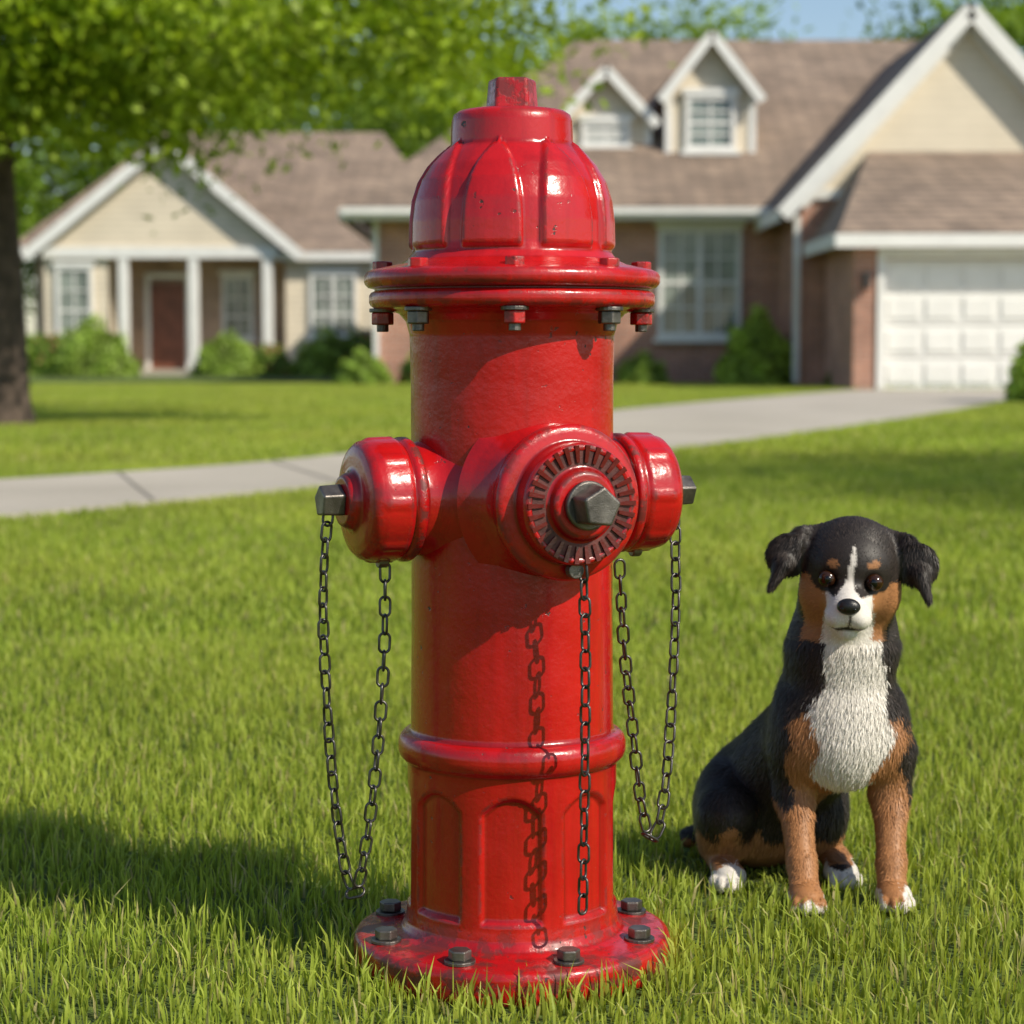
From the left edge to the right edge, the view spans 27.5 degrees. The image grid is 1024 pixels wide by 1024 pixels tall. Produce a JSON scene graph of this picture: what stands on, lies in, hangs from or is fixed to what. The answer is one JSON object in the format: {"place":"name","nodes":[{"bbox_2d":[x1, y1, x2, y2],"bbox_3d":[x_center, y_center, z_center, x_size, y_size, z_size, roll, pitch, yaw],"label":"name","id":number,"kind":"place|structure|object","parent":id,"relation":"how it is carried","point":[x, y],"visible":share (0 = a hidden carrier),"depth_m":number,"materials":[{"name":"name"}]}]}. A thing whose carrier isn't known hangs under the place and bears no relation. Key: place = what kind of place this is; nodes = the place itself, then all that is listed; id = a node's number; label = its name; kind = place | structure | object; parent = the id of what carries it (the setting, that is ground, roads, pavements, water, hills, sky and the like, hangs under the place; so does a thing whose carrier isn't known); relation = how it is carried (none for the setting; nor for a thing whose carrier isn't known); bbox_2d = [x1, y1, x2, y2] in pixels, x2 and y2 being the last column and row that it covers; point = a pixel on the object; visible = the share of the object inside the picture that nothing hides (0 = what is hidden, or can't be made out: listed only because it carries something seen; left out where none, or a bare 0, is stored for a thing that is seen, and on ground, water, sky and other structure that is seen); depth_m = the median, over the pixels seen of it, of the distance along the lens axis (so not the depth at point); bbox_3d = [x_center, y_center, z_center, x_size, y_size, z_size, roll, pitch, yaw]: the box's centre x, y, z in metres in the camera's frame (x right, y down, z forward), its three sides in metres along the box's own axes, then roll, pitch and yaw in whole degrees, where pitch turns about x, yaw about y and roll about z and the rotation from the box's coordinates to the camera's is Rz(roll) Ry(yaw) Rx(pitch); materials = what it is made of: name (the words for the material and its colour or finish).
{"place":"outdoors","nodes":[
{"label":"outdoors","id":0,"kind":"place"},
{"bbox_2d":[118,258,130,358],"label":"porch column","id":1,"kind":"structure","parent":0,"point":[123,296],"depth_m":50.88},
{"bbox_2d":[188,258,199,361],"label":"porch column","id":2,"kind":"structure","parent":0,"point":[193,305],"depth_m":50.90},
{"bbox_2d":[42,247,277,258],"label":"porch beam","id":3,"kind":"structure","parent":2,"relation":"on","point":[170,252],"depth_m":50.77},
{"bbox_2d":[262,258,273,345],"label":"porch column","id":4,"kind":"structure","parent":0,"point":[267,291],"depth_m":50.88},
{"bbox_2d":[0,389,1005,520],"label":"concrete driveway path","id":5,"kind":"structure","parent":0,"point":[681,425],"depth_m":14.53,"materials":[{"name":"concrete"}]},
{"bbox_2d":[0,376,1023,1023],"bbox_3d":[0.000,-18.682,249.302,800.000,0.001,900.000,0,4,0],"label":"ground","id":6,"kind":"structure","parent":0,"point":[296,712],"depth_m":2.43,"materials":[{"name":"plant"}]},
{"bbox_2d":[28,330,75,376],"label":"shrub","id":7,"kind":"object","parent":6,"relation":"on","point":[45,345],"visible":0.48,"depth_m":49.81,"materials":[{"name":"green plant"}]},
{"bbox_2d":[15,39,146,335],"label":"distant tree","id":8,"kind":"object","parent":6,"relation":"on","point":[28,181],"visible":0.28,"depth_m":73.09,"materials":[{"name":"green plant"}]},
{"bbox_2d":[41,313,142,376],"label":"shrub","id":9,"kind":"object","parent":6,"relation":"on","point":[87,343],"visible":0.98,"depth_m":49.48,"materials":[{"name":"green plant"}]},
{"bbox_2d":[102,369,193,375],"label":"porch floor","id":10,"kind":"structure","parent":6,"relation":"on","point":[165,372],"depth_m":50.89,"materials":[{"name":"concrete"}]},
{"bbox_2d":[43,258,118,357],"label":"porch side wall","id":11,"kind":"structure","parent":10,"relation":"on","point":[105,288],"depth_m":51.01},
{"bbox_2d":[55,266,59,333],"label":"window frame","id":12,"kind":"object","parent":11,"relation":"attached to","point":[57,287],"visible":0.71,"depth_m":50.92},
{"bbox_2d":[59,270,88,330],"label":"window glass","id":13,"kind":"object","parent":11,"relation":"attached to","point":[67,297],"visible":0.79,"depth_m":50.97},
{"bbox_2d":[145,278,150,368],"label":"door frame","id":14,"kind":"object","parent":10,"relation":"on","point":[147,323],"visible":0.79,"depth_m":52.65,"materials":[{"name":"white paint"}]},
{"bbox_2d":[150,283,185,368],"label":"front door","id":15,"kind":"structure","parent":14,"relation":"attached to","point":[168,321],"depth_m":52.70,"materials":[{"name":"brown wood"}]},
{"bbox_2d":[35,257,285,368],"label":"wall","id":16,"kind":"structure","parent":6,"relation":"on","point":[210,294],"depth_m":52.73,"materials":[{"name":"paint"}]},
{"bbox_2d":[45,152,278,247],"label":"gable wall","id":17,"kind":"structure","parent":16,"relation":"on","point":[114,218],"depth_m":50.81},
{"bbox_2d":[21,141,162,260],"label":"gable rake","id":18,"kind":"object","parent":17,"relation":"attached to","point":[73,215],"visible":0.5,"depth_m":50.45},
{"bbox_2d":[20,132,405,246],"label":"roof front","id":19,"kind":"structure","parent":17,"relation":"on","point":[318,186],"depth_m":54.99,"materials":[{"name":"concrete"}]},
{"bbox_2d":[188,153,288,239],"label":"gable roof","id":20,"kind":"structure","parent":17,"relation":"on","point":[216,177],"depth_m":52.57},
{"bbox_2d":[175,151,303,260],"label":"gable rake","id":21,"kind":"object","parent":17,"relation":"attached to","point":[265,227],"visible":0.64,"depth_m":50.46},
{"bbox_2d":[225,279,249,334],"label":"window glass","id":22,"kind":"object","parent":16,"relation":"attached to","point":[244,303],"visible":0.79,"depth_m":52.73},
{"bbox_2d":[188,329,264,376],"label":"shrub","id":23,"kind":"object","parent":6,"relation":"on","point":[221,357],"visible":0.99,"depth_m":49.59,"materials":[{"name":"green plant"}]},
{"bbox_2d":[253,342,292,375],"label":"shrub","id":24,"kind":"object","parent":6,"relation":"on","point":[276,360],"visible":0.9,"depth_m":50.14,"materials":[{"name":"green plant"}]},
{"bbox_2d":[80,0,491,179],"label":"distant tree","id":25,"kind":"object","parent":6,"relation":"on","point":[299,127],"visible":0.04,"depth_m":71.19,"materials":[{"name":"green plant"}]},
{"bbox_2d":[287,326,355,376],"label":"shrub","id":26,"kind":"object","parent":6,"relation":"on","point":[328,348],"visible":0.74,"depth_m":49.83,"materials":[{"name":"green plant"}]},
{"bbox_2d":[285,260,372,370],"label":"bay wall","id":27,"kind":"structure","parent":6,"relation":"on","point":[297,303],"depth_m":51.35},
{"bbox_2d":[273,221,372,251],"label":"bay roof","id":28,"kind":"structure","parent":27,"relation":"on","point":[321,236],"depth_m":51.97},
{"bbox_2d":[272,252,372,259],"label":"bay fascia","id":29,"kind":"structure","parent":28,"relation":"attached to","point":[332,256],"depth_m":50.94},
{"bbox_2d":[314,277,352,332],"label":"window glass","id":30,"kind":"object","parent":27,"relation":"attached to","point":[318,300],"visible":0.79,"depth_m":51.33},
{"bbox_2d":[0,0,675,425],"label":"shade tree","id":31,"kind":"object","parent":6,"relation":"on","point":[174,70],"visible":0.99,"depth_m":15.94,"materials":[{"name":"green plant"}]},
{"bbox_2d":[342,325,373,359],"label":"bush","id":32,"kind":"object","parent":6,"relation":"on","point":[364,340],"visible":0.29,"depth_m":49.87,"materials":[{"name":"green plant"}]},
{"bbox_2d":[331,346,393,384],"bbox_3d":[-2.574,-2.531,36.503,1.077,0.728,1.161,-1,5,-18],"label":"shrub","id":33,"kind":"object","parent":6,"relation":"on","point":[363,367],"visible":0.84,"depth_m":36.27,"materials":[{"name":"green plant"}]},
{"bbox_2d":[283,1,558,161],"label":"distant tree","id":34,"kind":"object","parent":6,"relation":"on","point":[389,129],"visible":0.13,"depth_m":65.32,"materials":[{"name":"green plant"}]},
{"bbox_2d":[315,77,695,1007],"bbox_3d":[0.000,0.015,2.131,0.326,0.899,0.326,2,5,20],"label":"fire hydrant","id":35,"kind":"object","parent":6,"relation":"on","point":[513,497],"visible":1,"depth_m":2.04,"materials":[{"name":"red metal"}]},
{"bbox_2d":[290,0,814,147],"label":"distant tree","id":36,"kind":"object","parent":6,"relation":"on","point":[695,31],"visible":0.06,"depth_m":76.20,"materials":[{"name":"green plant"}]},
{"bbox_2d":[379,221,777,383],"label":"wall","id":37,"kind":"structure","parent":6,"relation":"on","point":[636,241],"depth_m":37.81,"materials":[{"name":"red brick"}]},
{"bbox_2d":[373,221,378,357],"bbox_3d":[-2.450,-3.823,37.763,0.100,2.850,0.090,0,4,0],"label":"downspout","id":38,"kind":"object","parent":37,"relation":"attached to","point":[376,258],"visible":0.36,"depth_m":37.66,"materials":[{"name":"white paint"}]},
{"bbox_2d":[344,219,757,220],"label":"soffit","id":39,"kind":"structure","parent":37,"relation":"attached to","point":[615,219],"depth_m":37.22,"materials":[{"name":"white paint"}]},
{"bbox_2d":[341,214,764,218],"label":"fascia","id":40,"kind":"structure","parent":39,"relation":"attached to","point":[616,216],"depth_m":37.04,"materials":[{"name":"white paint"}]},
{"bbox_2d":[341,207,771,213],"bbox_3d":[0.790,-5.322,36.979,7.620,0.110,0.100,0,4,0],"label":"gutter","id":41,"kind":"object","parent":40,"relation":"attached to","point":[617,210],"visible":0.5,"depth_m":36.93,"materials":[{"name":"white paint"}]},
{"bbox_2d":[657,228,662,337],"bbox_3d":[2.675,-4.133,37.754,0.090,1.970,0.100,0,4,0],"label":"window frame","id":42,"kind":"object","parent":37,"relation":"attached to","point":[660,290],"visible":0.93,"depth_m":37.71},
{"bbox_2d":[653,338,727,342],"bbox_3d":[3.380,-3.103,37.803,1.660,0.088,0.160,0,4,0],"label":"window sill","id":43,"kind":"structure","parent":37,"relation":"attached to","point":[689,340],"depth_m":37.72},
{"bbox_2d":[663,233,735,332],"bbox_3d":[3.380,-4.135,37.778,1.320,1.790,0.030,0,4,0],"label":"window glass","id":44,"kind":"object","parent":37,"relation":"attached to","point":[671,272],"visible":0.86,"depth_m":37.77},
{"bbox_2d":[697,233,701,332],"bbox_3d":[3.380,-4.132,37.736,0.090,1.790,0.054,0,4,0],"label":"mullion","id":45,"kind":"object","parent":44,"relation":"on","point":[699,282],"visible":1,"depth_m":37.71,"materials":[{"name":"white paint"}]},
{"bbox_2d":[655,221,744,227],"bbox_3d":[3.380,-5.175,37.658,1.620,0.118,0.130,0,4,0],"label":"window head","id":46,"kind":"object","parent":37,"relation":"attached to","point":[699,224],"depth_m":37.59},
{"bbox_2d":[663,228,736,232],"bbox_3d":[3.380,-5.071,37.682,1.320,0.090,0.098,0,4,0],"label":"window frame","id":47,"kind":"object","parent":37,"relation":"attached to","point":[699,230],"visible":1,"depth_m":37.63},
{"bbox_2d":[736,228,741,327],"bbox_3d":[4.085,-4.133,37.754,0.090,1.970,0.100,0,4,0],"label":"window frame","id":48,"kind":"object","parent":37,"relation":"attached to","point":[738,270],"visible":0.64,"depth_m":37.69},
{"bbox_2d":[615,349,670,383],"bbox_3d":[2.302,-2.544,36.940,1.088,0.682,1.010,-3,5,-36],"label":"shrub","id":49,"kind":"object","parent":6,"relation":"on","point":[642,368],"visible":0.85,"depth_m":36.69,"materials":[{"name":"green plant"}]},
{"bbox_2d":[700,0,794,39],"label":"distant tree","id":50,"kind":"object","parent":6,"relation":"on","point":[750,36],"visible":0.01,"depth_m":83.60,"materials":[{"name":"green plant"}]},
{"bbox_2d":[713,303,792,384],"bbox_3d":[4.225,-2.869,36.191,1.555,1.493,1.634,0,4,0],"label":"shrub","id":51,"kind":"object","parent":6,"relation":"on","point":[756,340],"visible":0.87,"depth_m":35.78,"materials":[{"name":"green plant"}]},
{"bbox_2d":[777,199,836,385],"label":"wing wall","id":52,"kind":"structure","parent":6,"relation":"on","point":[814,213],"depth_m":34.88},
{"bbox_2d":[344,40,917,206],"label":"roof front","id":53,"kind":"structure","parent":52,"relation":"attached to","point":[813,91],"depth_m":40.13,"materials":[{"name":"tile"}]},
{"bbox_2d":[570,77,644,143],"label":"dormer wall","id":54,"kind":"structure","parent":53,"relation":"on","point":[617,101],"depth_m":39.14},
{"bbox_2d":[565,66,608,114],"bbox_3d":[1.270,-7.693,38.842,1.084,1.137,0.050,0,4,0],"label":"dormer rake","id":55,"kind":"object","parent":54,"relation":"attached to","point":[582,95],"visible":0.64,"depth_m":38.81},
{"bbox_2d":[578,115,632,121],"bbox_3d":[1.750,-7.353,39.094,1.020,0.118,0.130,0,4,0],"label":"window head","id":56,"kind":"object","parent":54,"relation":"attached to","point":[609,118],"depth_m":39.03},
{"bbox_2d":[603,66,660,127],"bbox_3d":[2.230,-7.693,38.842,1.084,1.137,0.050,0,4,0],"label":"dormer rake","id":57,"kind":"object","parent":54,"relation":"attached to","point":[633,98],"visible":1,"depth_m":38.82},
{"bbox_2d":[662,43,749,151],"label":"dormer wall","id":58,"kind":"structure","parent":53,"relation":"on","point":[711,67],"depth_m":38.81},
{"bbox_2d":[665,94,671,152],"bbox_3d":[2.900,-7.194,38.875,0.120,1.200,0.090,0,4,0],"label":"dormer corner","id":59,"kind":"object","parent":58,"relation":"attached to","point":[668,120],"visible":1,"depth_m":38.83,"materials":[{"name":"white paint"}]},
{"bbox_2d":[657,32,711,102],"bbox_3d":[3.210,-8.176,38.504,1.074,1.310,0.050,0,4,0],"label":"dormer rake","id":60,"kind":"object","parent":58,"relation":"attached to","point":[684,69],"visible":1,"depth_m":38.48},
{"bbox_2d":[690,100,730,144],"bbox_3d":[3.680,-7.217,38.844,0.760,0.830,0.030,0,4,0],"label":"window glass","id":61,"kind":"object","parent":58,"relation":"attached to","point":[704,105],"visible":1,"depth_m":38.82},
{"bbox_2d":[680,150,740,154],"bbox_3d":[3.680,-6.663,38.831,1.100,0.088,0.160,0,4,0],"label":"window sill","id":62,"kind":"structure","parent":58,"relation":"attached to","point":[710,152],"depth_m":38.75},
{"bbox_2d":[682,88,739,94],"bbox_3d":[3.680,-7.778,38.760,1.060,0.118,0.130,0,4,0],"label":"window head","id":63,"kind":"object","parent":58,"relation":"attached to","point":[710,91],"depth_m":38.70},
{"bbox_2d":[731,95,735,149],"bbox_3d":[4.105,-7.215,38.819,0.090,1.010,0.100,0,4,0],"label":"window frame","id":64,"kind":"object","parent":58,"relation":"attached to","point":[733,122],"visible":1,"depth_m":38.77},
{"bbox_2d":[709,32,766,102],"bbox_3d":[4.150,-8.176,38.504,1.074,1.310,0.050,0,4,0],"label":"dormer rake","id":65,"kind":"object","parent":58,"relation":"attached to","point":[738,68],"visible":1,"depth_m":38.48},
{"bbox_2d":[749,92,755,152],"bbox_3d":[4.460,-7.194,38.875,0.120,1.200,0.090,0,4,0],"label":"dormer corner","id":66,"kind":"object","parent":58,"relation":"attached to","point":[752,122],"visible":1,"depth_m":38.83,"materials":[{"name":"white paint"}]},
{"bbox_2d":[792,215,799,381],"bbox_3d":[4.725,-3.542,34.780,0.090,2.750,0.100,0,4,0],"label":"downspout","id":67,"kind":"object","parent":52,"relation":"attached to","point":[796,300],"visible":1,"depth_m":34.73,"materials":[{"name":"white paint"}]},
{"bbox_2d":[808,153,867,242],"bbox_3d":[5.442,-5.053,33.078,1.084,1.575,3.240,0,4,0],"label":"garage roof hip","id":68,"kind":"object","parent":52,"relation":"attached to","point":[830,224],"visible":0.73,"depth_m":33.70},
{"bbox_2d":[765,1,975,214],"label":"wing roof","id":69,"kind":"structure","parent":52,"relation":"on","point":[885,79],"depth_m":36.90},
{"bbox_2d":[777,4,976,219],"bbox_3d":[5.975,-6.539,34.297,3.241,3.496,0.070,0,4,0],"label":"wing rake","id":70,"kind":"object","parent":52,"relation":"attached to","point":[875,114],"visible":1,"depth_m":34.26,"materials":[{"name":"white paint"}]},
{"bbox_2d":[802,25,970,208],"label":"wing rake trim","id":71,"kind":"structure","parent":52,"relation":"attached to","point":[826,182],"depth_m":34.52,"materials":[{"name":"white paint"}]},
{"bbox_2d":[824,32,1023,188],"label":"wing gable","id":72,"kind":"structure","parent":52,"relation":"on","point":[966,95],"depth_m":34.60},
{"bbox_2d":[837,152,1023,233],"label":"garage roof","id":73,"kind":"structure","parent":52,"relation":"attached to","point":[938,192],"depth_m":32.92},
{"bbox_2d":[803,234,835,256],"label":"garage fascia","id":74,"kind":"structure","parent":73,"relation":"attached to","point":[819,245],"depth_m":32.88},
{"bbox_2d":[835,234,1023,246],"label":"garage fascia","id":75,"kind":"structure","parent":73,"relation":"attached to","point":[929,240],"depth_m":31.45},
{"bbox_2d":[966,4,1023,81],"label":"wing rake","id":76,"kind":"object","parent":52,"relation":"attached to","point":[998,40],"visible":1,"depth_m":34.17,"materials":[{"name":"white paint"}]},
{"bbox_2d":[968,23,1023,94],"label":"wing rake trim","id":77,"kind":"structure","parent":52,"relation":"attached to","point":[1000,62],"depth_m":34.45,"materials":[{"name":"white paint"}]},
{"bbox_2d":[676,516,940,915],"bbox_3d":[0.326,0.218,2.463,0.218,0.446,0.392,-2,5,-25],"label":"puppy dog","id":78,"kind":"object","parent":6,"relation":"on","point":[805,752],"visible":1,"depth_m":2.36},
{"bbox_2d":[840,0,1023,54],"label":"distant tree","id":79,"kind":"object","parent":6,"relation":"on","point":[1007,29],"visible":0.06,"depth_m":67.48,"materials":[{"name":"green plant"}]},
{"bbox_2d":[947,0,1023,53],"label":"distant tree","id":80,"kind":"object","parent":6,"relation":"on","point":[1016,6],"visible":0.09,"depth_m":66.89,"materials":[{"name":"green plant"}]},
{"bbox_2d":[1003,342,1023,402],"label":"shrub","id":81,"kind":"object","parent":6,"relation":"on","point":[1014,387],"visible":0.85,"depth_m":23.75,"materials":[{"name":"green plant"}]},
{"bbox_2d":[14,0,1023,335],"label":"sky","id":82,"kind":"structure","parent":0,"point":[827,16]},
{"bbox_2d":[663,333,729,337],"bbox_3d":[3.380,-3.196,37.827,1.320,0.090,0.098,0,4,0],"label":"window sill","id":83,"kind":"structure","parent":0,"point":[694,335],"depth_m":37.78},
{"bbox_2d":[755,210,780,231],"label":"wing fascia","id":84,"kind":"structure","parent":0,"point":[768,220],"depth_m":35.81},
{"bbox_2d":[824,247,877,388],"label":"garage wall pier","id":85,"kind":"structure","parent":0,"point":[850,314],"depth_m":32.16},
{"bbox_2d":[876,257,884,388],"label":"garage trim","id":86,"kind":"structure","parent":85,"relation":"attached to","point":[880,320],"depth_m":31.83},
{"bbox_2d":[883,358,1012,388],"bbox_3d":[8.000,-2.117,32.082,4.680,0.485,0.060,0,4,0],"label":"garage door panel","id":87,"kind":"structure","parent":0,"point":[958,363],"depth_m":32.05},
{"bbox_2d":[887,364,917,383],"bbox_3d":[5.975,-2.116,32.039,0.470,0.310,0.024,0,4,0],"label":"garage door inset","id":88,"kind":"object","parent":87,"relation":"attached to","point":[902,373],"visible":1,"depth_m":32.03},
{"bbox_2d":[925,364,954,383],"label":"garage door inset","id":89,"kind":"object","parent":87,"relation":"attached to","point":[939,373],"visible":1,"depth_m":32.03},
{"bbox_2d":[962,364,992,383],"bbox_3d":[7.125,-2.116,32.039,0.470,0.310,0.024,0,4,0],"label":"garage door inset","id":90,"kind":"object","parent":87,"relation":"attached to","point":[977,373],"visible":1,"depth_m":32.03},
{"bbox_2d":[877,247,1023,258],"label":"garage header","id":91,"kind":"object","parent":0,"point":[951,248],"visible":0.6,"depth_m":31.79},
{"bbox_2d":[878,249,1023,256],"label":"garage trim","id":92,"kind":"structure","parent":91,"relation":"attached to","point":[950,252],"depth_m":31.75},
{"bbox_2d":[884,291,1023,357],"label":"garage door seams","id":93,"kind":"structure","parent":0,"point":[952,324],"depth_m":32.07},
{"bbox_2d":[884,292,1023,323],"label":"garage door panel","id":94,"kind":"structure","parent":93,"relation":"attached to","point":[960,297],"depth_m":31.98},
{"bbox_2d":[888,298,918,317],"bbox_3d":[5.975,-3.113,31.962,0.470,0.310,0.024,0,4,0],"label":"garage door inset","id":95,"kind":"object","parent":94,"relation":"attached to","point":[903,307],"visible":1,"depth_m":31.95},
{"bbox_2d":[925,298,956,317],"bbox_3d":[6.550,-3.113,31.962,0.470,0.310,0.024,0,4,0],"label":"garage door inset","id":96,"kind":"object","parent":94,"relation":"attached to","point":[940,307],"visible":1,"depth_m":31.95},
{"bbox_2d":[963,298,993,317],"bbox_3d":[7.125,-3.113,31.962,0.470,0.310,0.024,0,4,0],"label":"garage door inset","id":97,"kind":"object","parent":94,"relation":"attached to","point":[978,307],"visible":1,"depth_m":31.95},
{"bbox_2d":[1001,298,1023,317],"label":"garage door inset","id":98,"kind":"object","parent":94,"relation":"attached to","point":[1012,307],"visible":1,"depth_m":31.95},
{"bbox_2d":[884,325,1023,356],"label":"garage door panel","id":99,"kind":"structure","parent":93,"relation":"attached to","point":[959,330],"depth_m":32.01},
{"bbox_2d":[887,331,917,350],"bbox_3d":[5.975,-2.615,32.001,0.470,0.310,0.024,0,4,0],"label":"garage door inset","id":100,"kind":"object","parent":99,"relation":"attached to","point":[902,340],"visible":1,"depth_m":31.99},
{"bbox_2d":[925,331,955,350],"bbox_3d":[6.550,-2.615,32.001,0.470,0.310,0.024,0,4,0],"label":"garage door inset","id":101,"kind":"object","parent":99,"relation":"attached to","point":[940,340],"visible":1,"depth_m":31.99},
{"bbox_2d":[963,331,993,350],"bbox_3d":[7.125,-2.615,32.001,0.470,0.310,0.024,0,4,0],"label":"garage door inset","id":102,"kind":"object","parent":99,"relation":"attached to","point":[978,340],"visible":1,"depth_m":31.99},
{"bbox_2d":[1000,331,1023,350],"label":"garage door inset","id":103,"kind":"object","parent":99,"relation":"attached to","point":[1010,340],"visible":1,"depth_m":31.99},
{"bbox_2d":[885,259,1023,290],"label":"garage door panel","id":104,"kind":"structure","parent":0,"point":[960,264],"depth_m":31.94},
{"bbox_2d":[888,265,918,284],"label":"garage door inset","id":105,"kind":"object","parent":104,"relation":"in","point":[903,274],"visible":1,"depth_m":31.91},
{"bbox_2d":[926,265,956,284],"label":"garage door inset","id":106,"kind":"object","parent":104,"relation":"in","point":[941,274],"visible":1,"depth_m":31.91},
{"bbox_2d":[964,265,994,284],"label":"garage door inset","id":107,"kind":"object","parent":104,"relation":"in","point":[979,274],"visible":1,"depth_m":31.91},
{"bbox_2d":[1001,265,1023,284],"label":"garage door inset","id":108,"kind":"object","parent":104,"relation":"attached to","point":[1012,274],"visible":1,"depth_m":31.91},
{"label":"roof back","id":109,"kind":"object","parent":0,"visible":0},
{"bbox_2d":[338,208,372,244],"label":"fascia","id":110,"kind":"structure","parent":109,"relation":"attached to","point":[360,230],"depth_m":41.26,"materials":[{"name":"white paint"}]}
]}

